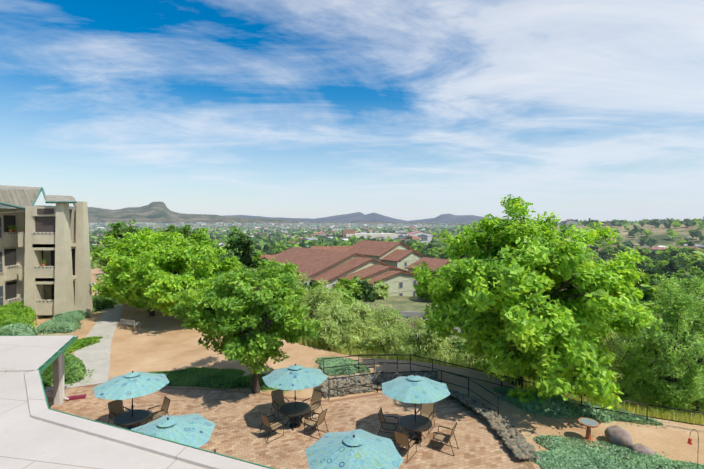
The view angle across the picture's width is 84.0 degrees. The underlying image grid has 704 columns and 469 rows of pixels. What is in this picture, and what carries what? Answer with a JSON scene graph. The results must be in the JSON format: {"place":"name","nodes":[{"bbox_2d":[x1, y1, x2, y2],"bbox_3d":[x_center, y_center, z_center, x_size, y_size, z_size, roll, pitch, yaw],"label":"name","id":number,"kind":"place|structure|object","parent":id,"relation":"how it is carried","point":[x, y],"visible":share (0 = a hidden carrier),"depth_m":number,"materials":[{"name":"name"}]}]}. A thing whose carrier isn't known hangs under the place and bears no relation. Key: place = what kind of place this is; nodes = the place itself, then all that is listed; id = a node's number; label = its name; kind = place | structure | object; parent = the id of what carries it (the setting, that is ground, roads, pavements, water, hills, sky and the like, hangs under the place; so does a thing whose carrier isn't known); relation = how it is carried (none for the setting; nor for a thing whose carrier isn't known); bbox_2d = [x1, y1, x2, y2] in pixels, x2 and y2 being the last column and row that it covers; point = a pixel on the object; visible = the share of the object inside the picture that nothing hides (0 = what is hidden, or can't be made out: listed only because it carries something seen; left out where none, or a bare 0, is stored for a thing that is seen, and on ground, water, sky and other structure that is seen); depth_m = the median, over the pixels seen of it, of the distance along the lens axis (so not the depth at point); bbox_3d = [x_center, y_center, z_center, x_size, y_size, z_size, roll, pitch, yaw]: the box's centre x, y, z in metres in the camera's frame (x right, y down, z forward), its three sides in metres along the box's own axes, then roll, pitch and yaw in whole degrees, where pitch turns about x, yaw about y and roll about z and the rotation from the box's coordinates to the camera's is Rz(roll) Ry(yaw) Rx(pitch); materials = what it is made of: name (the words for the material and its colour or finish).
{"place":"outdoors","nodes":[
{"label":"outdoors","id":0,"kind":"place"},
{"bbox_2d":[43,282,122,390],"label":"concrete path","id":1,"kind":"structure","parent":0,"point":[95,357],"depth_m":25.73,"materials":[{"name":"grey concrete"}]},
{"bbox_2d":[0,202,305,222],"bbox_3d":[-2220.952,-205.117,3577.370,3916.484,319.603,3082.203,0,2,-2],"label":"butte","id":2,"kind":"object","parent":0,"point":[156,210],"visible":0.4,"depth_m":3847.02,"materials":[{"name":"grey stone"}]},
{"bbox_2d":[88,218,467,225],"bbox_3d":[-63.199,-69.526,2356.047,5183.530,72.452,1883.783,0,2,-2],"label":"ridge dells","id":3,"kind":"object","parent":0,"point":[141,220],"visible":0.31,"depth_m":2747.48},
{"bbox_2d":[44,385,534,468],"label":"patio","id":4,"kind":"structure","parent":0,"point":[234,416],"depth_m":16.47,"materials":[{"name":"brown stone"}]},
{"bbox_2d":[108,400,129,425],"bbox_3d":[-9.654,7.465,16.212,0.825,1.005,0.590,1,2,35],"label":"chair","id":5,"kind":"object","parent":4,"relation":"on","point":[115,408],"visible":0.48,"depth_m":16.32,"materials":[{"name":"fabric"}]},
{"bbox_2d":[113,409,149,429],"bbox_3d":[-8.751,7.618,15.563,1.260,0.730,1.260,0,2,-2],"label":"table","id":6,"kind":"object","parent":4,"relation":"on","point":[128,419],"visible":0.83,"depth_m":15.50,"materials":[{"name":"brown metal"}]},
{"bbox_2d":[94,371,169,427],"bbox_3d":[-8.708,6.691,15.536,2.546,2.575,2.547,0,2,10],"label":"umbrella","id":7,"kind":"object","parent":4,"relation":"on","point":[130,385],"visible":0.88,"depth_m":15.03,"materials":[{"name":"fabric"}]},
{"bbox_2d":[137,416,160,426],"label":"chair","id":8,"kind":"object","parent":4,"relation":"on","point":[151,420],"visible":0.15,"depth_m":14.87,"materials":[{"name":"fabric"}]},
{"bbox_2d":[147,396,169,418],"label":"chair","id":9,"kind":"object","parent":4,"relation":"on","point":[163,411],"visible":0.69,"depth_m":16.46,"materials":[{"name":"fabric"}]},
{"bbox_2d":[131,413,215,447],"bbox_3d":[-5.536,6.789,11.807,2.547,2.575,2.546,1,2,38],"label":"umbrella","id":10,"kind":"object","parent":4,"relation":"on","point":[195,430],"visible":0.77,"depth_m":11.67,"materials":[{"name":"fabric"}]},
{"bbox_2d":[258,413,283,443],"bbox_3d":[-3.186,7.486,15.424,0.590,1.005,0.825,1,2,44],"label":"chair","id":11,"kind":"object","parent":4,"relation":"on","point":[274,425],"visible":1,"depth_m":15.36,"materials":[{"name":"fabric"}]},
{"bbox_2d":[271,389,288,419],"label":"chair","id":12,"kind":"object","parent":4,"relation":"on","point":[278,401],"visible":0.77,"depth_m":17.30,"materials":[{"name":"fabric"}]},
{"bbox_2d":[262,364,327,427],"bbox_3d":[-2.360,6.671,16.296,2.547,2.575,2.546,1,2,21],"label":"umbrella","id":13,"kind":"object","parent":4,"relation":"on","point":[295,377],"visible":1,"depth_m":15.79,"materials":[{"name":"fabric"}]},
{"bbox_2d":[280,402,309,429],"bbox_3d":[-2.371,7.599,16.278,1.257,0.730,1.257,0,2,-2],"label":"table","id":14,"kind":"object","parent":4,"relation":"on","point":[289,409],"visible":1,"depth_m":16.17,"materials":[{"name":"brown metal"}]},
{"bbox_2d":[302,389,322,418],"bbox_3d":[-1.728,7.441,17.119,0.590,1.005,0.825,1,2,40],"label":"chair","id":15,"kind":"object","parent":4,"relation":"on","point":[316,397],"visible":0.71,"depth_m":17.22,"materials":[{"name":"fabric"}]},
{"bbox_2d":[304,409,327,438],"bbox_3d":[-1.430,7.480,15.637,0.825,1.005,0.590,1,2,30],"label":"chair","id":16,"kind":"object","parent":4,"relation":"on","point":[313,422],"visible":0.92,"depth_m":15.59,"materials":[{"name":"fabric"}]},
{"bbox_2d":[305,429,403,468],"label":"umbrella","id":17,"kind":"object","parent":4,"relation":"on","point":[358,449],"visible":1,"depth_m":10.55,"materials":[{"name":"fabric"}]},
{"bbox_2d":[377,408,398,440],"bbox_3d":[1.427,7.485,15.454,0.825,1.005,0.590,0,2,15],"label":"chair","id":18,"kind":"object","parent":4,"relation":"on","point":[385,425],"visible":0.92,"depth_m":15.43,"materials":[{"name":"fabric"}]},
{"bbox_2d":[393,430,416,462],"bbox_3d":[1.915,7.518,14.194,0.590,1.005,0.825,1,2,34],"label":"chair","id":19,"kind":"object","parent":4,"relation":"on","point":[402,438],"visible":1,"depth_m":14.02,"materials":[{"name":"fabric"}]},
{"bbox_2d":[399,414,431,446],"bbox_3d":[2.470,7.629,15.140,1.258,0.730,1.258,0,2,-2],"label":"table","id":20,"kind":"object","parent":4,"relation":"on","point":[420,425],"visible":0.96,"depth_m":15.04,"materials":[{"name":"brown metal"}]},
{"bbox_2d":[382,374,450,443],"bbox_3d":[2.438,6.702,15.169,2.547,2.577,2.546,-1,2,-41],"label":"umbrella","id":21,"kind":"object","parent":4,"relation":"on","point":[414,388],"visible":0.96,"depth_m":14.65,"materials":[{"name":"fabric"}]},
{"bbox_2d":[416,402,434,433],"bbox_3d":[3.023,7.468,16.110,0.590,1.005,0.825,1,2,29],"label":"chair","id":22,"kind":"object","parent":4,"relation":"on","point":[427,410],"visible":0.56,"depth_m":16.28,"materials":[{"name":"fabric"}]},
{"bbox_2d":[433,422,458,455],"bbox_3d":[3.491,7.508,14.573,0.825,1.005,0.590,1,2,31],"label":"chair","id":23,"kind":"object","parent":4,"relation":"on","point":[441,437],"visible":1,"depth_m":14.54,"materials":[{"name":"fabric"}]},
{"bbox_2d":[0,0,703,222],"label":"sky","id":24,"kind":"structure","parent":0,"point":[408,110],"materials":[{"name":"blue"}]},
{"bbox_2d":[224,212,491,223],"bbox_3d":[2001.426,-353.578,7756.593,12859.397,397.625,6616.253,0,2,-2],"label":"blue ridge","id":25,"kind":"structure","parent":0,"point":[376,217],"depth_m":8919.06,"materials":[{"name":"stone"}]},
{"bbox_2d":[33,224,703,468],"bbox_3d":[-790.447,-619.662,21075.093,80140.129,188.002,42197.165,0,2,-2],"label":"ground","id":26,"kind":"structure","parent":0,"point":[158,341],"depth_m":23.60,"materials":[{"name":"brown soil"}]},
{"bbox_2d":[0,306,42,330],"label":"shrub","id":27,"kind":"object","parent":26,"relation":"on","point":[10,315],"visible":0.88,"depth_m":29.97,"materials":[{"name":"green plant"}]},
{"bbox_2d":[0,323,43,335],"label":"shrub","id":28,"kind":"object","parent":26,"relation":"on","point":[18,329],"visible":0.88,"depth_m":27.30,"materials":[{"name":"green plant"}]},
{"bbox_2d":[0,301,49,321],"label":"shrub","id":29,"kind":"object","parent":26,"relation":"on","point":[27,309],"visible":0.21,"depth_m":34.27,"materials":[{"name":"green plant"}]},
{"bbox_2d":[0,185,92,319],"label":"building","id":30,"kind":"structure","parent":26,"relation":"on","point":[57,237],"depth_m":34.64,"materials":[{"name":"paint"}]},
{"bbox_2d":[9,229,44,265],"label":"balcony pots","id":31,"kind":"object","parent":30,"relation":"on","point":[15,230],"visible":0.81,"depth_m":34.78,"materials":[{"name":"brown ceramic"}]},
{"bbox_2d":[8,224,45,262],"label":"balcony plants","id":32,"kind":"object","parent":31,"relation":"attached to","point":[14,226],"visible":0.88,"depth_m":34.92,"materials":[{"name":"green plant"}]},
{"bbox_2d":[36,316,84,334],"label":"hedge","id":33,"kind":"object","parent":26,"relation":"on","point":[64,324],"visible":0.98,"depth_m":30.44,"materials":[{"name":"green plant"}]},
{"bbox_2d":[41,351,93,388],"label":"shrub","id":34,"kind":"object","parent":26,"relation":"on","point":[74,367],"visible":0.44,"depth_m":20.77,"materials":[{"name":"green plant"}]},
{"bbox_2d":[51,310,92,319],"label":"hedge","id":35,"kind":"object","parent":26,"relation":"on","point":[79,314],"visible":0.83,"depth_m":34.08,"materials":[{"name":"green plant"}]},
{"bbox_2d":[65,335,107,352],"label":"hedge","id":36,"kind":"object","parent":26,"relation":"on","point":[77,344],"visible":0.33,"depth_m":26.80,"materials":[{"name":"green plant"}]},
{"bbox_2d":[90,295,123,314],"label":"hedge","id":37,"kind":"object","parent":26,"relation":"on","point":[100,303],"visible":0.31,"depth_m":38.62,"materials":[{"name":"green plant"}]},
{"bbox_2d":[96,222,124,267],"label":"tree","id":38,"kind":"object","parent":26,"relation":"on","point":[117,234],"visible":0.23,"depth_m":61.84,"materials":[{"name":"green plant"}]},
{"bbox_2d":[102,220,128,264],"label":"tree","id":39,"kind":"object","parent":26,"relation":"on","point":[124,223],"depth_m":70.19,"materials":[{"name":"green plant"}]},
{"bbox_2d":[108,219,140,261],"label":"tree","id":40,"kind":"object","parent":26,"relation":"on","point":[132,228],"visible":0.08,"depth_m":56.41,"materials":[{"name":"green plant"}]},
{"bbox_2d":[101,227,168,277],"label":"tree","id":41,"kind":"object","parent":26,"relation":"on","point":[150,232],"depth_m":43.33,"materials":[{"name":"green plant"}]},
{"bbox_2d":[0,335,274,468],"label":"building","id":42,"kind":"structure","parent":26,"relation":"on","point":[36,432],"depth_m":9.54,"materials":[{"name":"white concrete"}]},
{"bbox_2d":[91,229,199,316],"bbox_3d":[-18.828,3.678,35.887,9.441,8.202,8.954,0,2,-2],"label":"tree","id":43,"kind":"object","parent":26,"relation":"on","point":[118,270],"visible":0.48,"depth_m":33.60,"materials":[{"name":"green plant"}]},
{"bbox_2d":[156,224,179,233],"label":"tree","id":44,"kind":"object","parent":26,"relation":"on","point":[173,227],"visible":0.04,"depth_m":66.01,"materials":[{"name":"green plant"}]},
{"bbox_2d":[173,224,191,239],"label":"tree","id":45,"kind":"object","parent":26,"relation":"on","point":[185,230],"visible":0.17,"depth_m":58.57,"materials":[{"name":"green plant"}]},
{"bbox_2d":[128,235,240,322],"bbox_3d":[-13.586,3.944,32.420,8.408,7.901,8.711,0,2,-2],"label":"tree","id":46,"kind":"object","parent":26,"relation":"on","point":[157,284],"visible":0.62,"depth_m":30.88,"materials":[{"name":"green plant"}]},
{"bbox_2d":[156,227,220,272],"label":"tree","id":47,"kind":"object","parent":26,"relation":"on","point":[196,237],"visible":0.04,"depth_m":41.45,"materials":[{"name":"green plant"}]},
{"bbox_2d":[187,228,209,253],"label":"tree","id":48,"kind":"object","parent":26,"relation":"on","point":[194,231],"visible":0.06,"depth_m":53.42,"materials":[{"name":"green plant"}]},
{"bbox_2d":[147,367,251,391],"bbox_3d":[-8.959,7.686,21.457,8.883,0.487,3.192,0,2,6],"label":"juniper bed","id":49,"kind":"object","parent":26,"relation":"on","point":[205,377],"visible":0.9,"depth_m":20.86,"materials":[{"name":"green plant"}]},
{"bbox_2d":[220,225,245,263],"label":"tree","id":50,"kind":"object","parent":26,"relation":"on","point":[232,238],"visible":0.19,"depth_m":61.41,"materials":[{"name":"green plant"}]},
{"bbox_2d":[168,259,323,393],"bbox_3d":[-5.097,4.741,19.517,7.107,6.934,5.812,1,2,22],"label":"tree","id":51,"kind":"object","parent":26,"relation":"on","point":[243,317],"visible":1,"depth_m":18.05,"materials":[{"name":"green plant"}]},
{"bbox_2d":[225,372,300,392],"bbox_3d":[-4.587,7.693,20.897,5.336,0.481,3.150,0,2,-2],"label":"juniper bed","id":52,"kind":"object","parent":26,"relation":"on","point":[248,383],"visible":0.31,"depth_m":20.19,"materials":[{"name":"green plant"}]},
{"bbox_2d":[234,259,296,287],"bbox_3d":[-9.271,5.762,39.937,7.528,6.819,7.499,0,2,-2],"label":"tree","id":53,"kind":"object","parent":26,"relation":"on","point":[269,265],"visible":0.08,"depth_m":38.68,"materials":[{"name":"green plant"}]},
{"bbox_2d":[293,271,311,307],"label":"bush","id":54,"kind":"object","parent":26,"relation":"on","point":[300,276],"visible":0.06,"depth_m":42.02,"materials":[{"name":"green plant"}]},
{"bbox_2d":[297,278,342,341],"bbox_3d":[-3.520,6.615,32.322,5.083,5.900,5.679,1,2,39],"label":"scrub","id":55,"kind":"object","parent":26,"relation":"on","point":[323,299],"visible":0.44,"depth_m":32.43,"materials":[{"name":"green plant"}]},
{"bbox_2d":[305,287,345,319],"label":"bush","id":56,"kind":"object","parent":26,"relation":"on","point":[338,294],"visible":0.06,"depth_m":43.60,"materials":[{"name":"green plant"}]},
{"bbox_2d":[308,302,367,354],"bbox_3d":[-1.143,6.902,27.854,4.539,4.325,4.618,0,2,-2],"label":"scrub","id":57,"kind":"object","parent":26,"relation":"on","point":[333,334],"visible":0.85,"depth_m":27.32,"materials":[{"name":"green plant"}]},
{"bbox_2d":[312,357,377,376],"bbox_3d":[-0.726,7.557,23.136,3.084,0.644,4.013,-1,2,-28],"label":"juniper bed","id":58,"kind":"object","parent":26,"relation":"on","point":[342,369],"visible":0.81,"depth_m":22.29,"materials":[{"name":"green plant"}]},
{"bbox_2d":[334,307,380,352],"bbox_3d":[1.077,9.997,38.845,5.797,5.720,5.874,1,2,38],"label":"scrub","id":59,"kind":"object","parent":26,"relation":"on","point":[362,339],"visible":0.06,"depth_m":37.67,"materials":[{"name":"green plant"}]},
{"bbox_2d":[252,240,463,299],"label":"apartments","id":60,"kind":"structure","parent":26,"relation":"on","point":[389,263],"depth_m":117.58,"materials":[{"name":"red tile"}]},
{"bbox_2d":[331,297,384,352],"bbox_3d":[0.179,7.547,30.718,4.861,5.166,4.546,0,2,-2],"label":"scrub","id":61,"kind":"object","parent":26,"relation":"on","point":[359,306],"visible":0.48,"depth_m":30.20,"materials":[{"name":"green plant"}]},
{"bbox_2d":[318,373,438,385],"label":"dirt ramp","id":62,"kind":"structure","parent":26,"relation":"on","point":[371,377],"depth_m":21.32,"materials":[{"name":"grey stone"}]},
{"bbox_2d":[363,309,404,353],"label":"bush","id":63,"kind":"object","parent":26,"relation":"on","point":[397,312],"visible":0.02,"depth_m":47.32,"materials":[{"name":"green plant"}]},
{"bbox_2d":[359,300,416,358],"bbox_3d":[2.767,8.837,34.295,5.308,6.542,6.948,1,2,20],"label":"scrub","id":64,"kind":"object","parent":26,"relation":"on","point":[392,334],"visible":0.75,"depth_m":33.13,"materials":[{"name":"green plant"}]},
{"bbox_2d":[372,324,414,356],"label":"bush","id":65,"kind":"object","parent":26,"relation":"on","point":[401,338],"visible":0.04,"depth_m":41.46,"materials":[{"name":"green plant"}]},
{"bbox_2d":[88,217,703,257],"bbox_3d":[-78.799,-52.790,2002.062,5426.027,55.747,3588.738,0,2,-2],"label":"trees","id":66,"kind":"object","parent":26,"relation":"on","point":[272,242],"visible":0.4,"depth_m":511.08,"materials":[{"name":"green plant"}]},
{"bbox_2d":[88,219,703,258],"bbox_3d":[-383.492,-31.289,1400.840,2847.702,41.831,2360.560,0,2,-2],"label":"town buildings","id":67,"kind":"structure","parent":26,"relation":"on","point":[404,234],"depth_m":569.13,"materials":[{"name":"beige"}]},
{"bbox_2d":[90,234,703,414],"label":"trees","id":68,"kind":"object","parent":26,"relation":"on","point":[655,266],"visible":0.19,"depth_m":119.82,"materials":[{"name":"green plant"}]},
{"bbox_2d":[120,319,698,468],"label":"garden furniture","id":69,"kind":"object","parent":26,"relation":"on","point":[589,423],"visible":0.98,"depth_m":15.13,"materials":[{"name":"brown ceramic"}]},
{"bbox_2d":[376,311,461,337],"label":"road","id":70,"kind":"structure","parent":26,"relation":"on","point":[410,314],"depth_m":72.90,"materials":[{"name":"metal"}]},
{"bbox_2d":[400,316,452,360],"bbox_3d":[5.718,8.474,30.273,3.976,4.426,4.332,0,2,-2],"label":"scrub","id":71,"kind":"object","parent":26,"relation":"on","point":[433,343],"visible":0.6,"depth_m":29.66,"materials":[{"name":"green plant"}]},
{"bbox_2d":[319,369,540,460],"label":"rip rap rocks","id":72,"kind":"object","parent":26,"relation":"on","point":[517,444],"visible":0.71,"depth_m":18.16,"materials":[{"name":"grey stone"}]},
{"bbox_2d":[407,327,466,364],"bbox_3d":[7.895,11.031,36.267,5.530,6.024,5.191,-1,2,-39],"label":"scrub","id":73,"kind":"object","parent":26,"relation":"on","point":[447,355],"visible":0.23,"depth_m":35.53,"materials":[{"name":"green plant"}]},
{"bbox_2d":[454,338,499,368],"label":"bush","id":74,"kind":"object","parent":26,"relation":"on","point":[469,357],"visible":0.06,"depth_m":29.99,"materials":[{"name":"green plant"}]},
{"bbox_2d":[295,337,703,424],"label":"bank grass","id":75,"kind":"structure","parent":26,"relation":"on","point":[690,418],"depth_m":22.57,"materials":[{"name":"green plant"}]},
{"bbox_2d":[323,354,703,425],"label":"railings","id":76,"kind":"object","parent":26,"relation":"on","point":[463,376],"visible":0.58,"depth_m":19.48,"materials":[{"name":"brown metal"}]},
{"bbox_2d":[410,194,662,410],"bbox_3d":[8.476,3.502,20.094,10.168,11.178,11.102,0,2,-2],"label":"tree","id":77,"kind":"object","parent":26,"relation":"on","point":[522,318],"visible":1,"depth_m":17.03,"materials":[{"name":"green plant"}]},
{"bbox_2d":[481,385,685,431],"bbox_3d":[10.098,7.794,17.951,8.263,0.419,3.290,0,2,16],"label":"juniper bed","id":78,"kind":"object","parent":26,"relation":"on","point":[560,406],"visible":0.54,"depth_m":17.39,"materials":[{"name":"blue plant"}]},
{"bbox_2d":[559,251,624,397],"bbox_3d":[14.821,6.359,24.875,4.700,10.660,4.819,0,2,15],"label":"juniper","id":79,"kind":"object","parent":26,"relation":"on","point":[613,341],"visible":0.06,"depth_m":23.47,"materials":[{"name":"green plant"}]},
{"bbox_2d":[495,429,703,468],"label":"juniper bed","id":80,"kind":"object","parent":26,"relation":"on","point":[559,454],"visible":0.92,"depth_m":13.67,"materials":[{"name":"green plant"}]},
{"bbox_2d":[576,311,651,406],"bbox_3d":[18.128,8.683,27.697,5.528,10.260,4.300,1,2,34],"label":"juniper","id":81,"kind":"object","parent":26,"relation":"on","point":[624,363],"visible":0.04,"depth_m":26.71,"materials":[{"name":"green plant"}]},
{"bbox_2d":[604,425,654,457],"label":"boulders","id":82,"kind":"object","parent":26,"relation":"on","point":[618,435],"visible":0.77,"depth_m":14.46,"materials":[{"name":"grey stone"}]},
{"bbox_2d":[610,318,658,407],"bbox_3d":[22.508,11.471,31.883,5.083,10.116,5.412,0,2,-2],"label":"bush","id":83,"kind":"object","parent":26,"relation":"on","point":[627,394],"visible":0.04,"depth_m":31.09,"materials":[{"name":"green plant"}]},
{"bbox_2d":[619,272,703,416],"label":"juniper","id":84,"kind":"object","parent":26,"relation":"on","point":[669,383],"visible":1,"depth_m":20.44,"materials":[{"name":"green plant"}]},
{"bbox_2d":[653,275,703,418],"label":"juniper","id":85,"kind":"object","parent":26,"relation":"on","point":[686,339],"visible":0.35,"depth_m":23.90,"materials":[{"name":"green plant"}]},
{"bbox_2d":[660,297,703,418],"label":"tree","id":86,"kind":"object","parent":26,"relation":"on","point":[689,400],"visible":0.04,"depth_m":27.64,"materials":[{"name":"green plant"}]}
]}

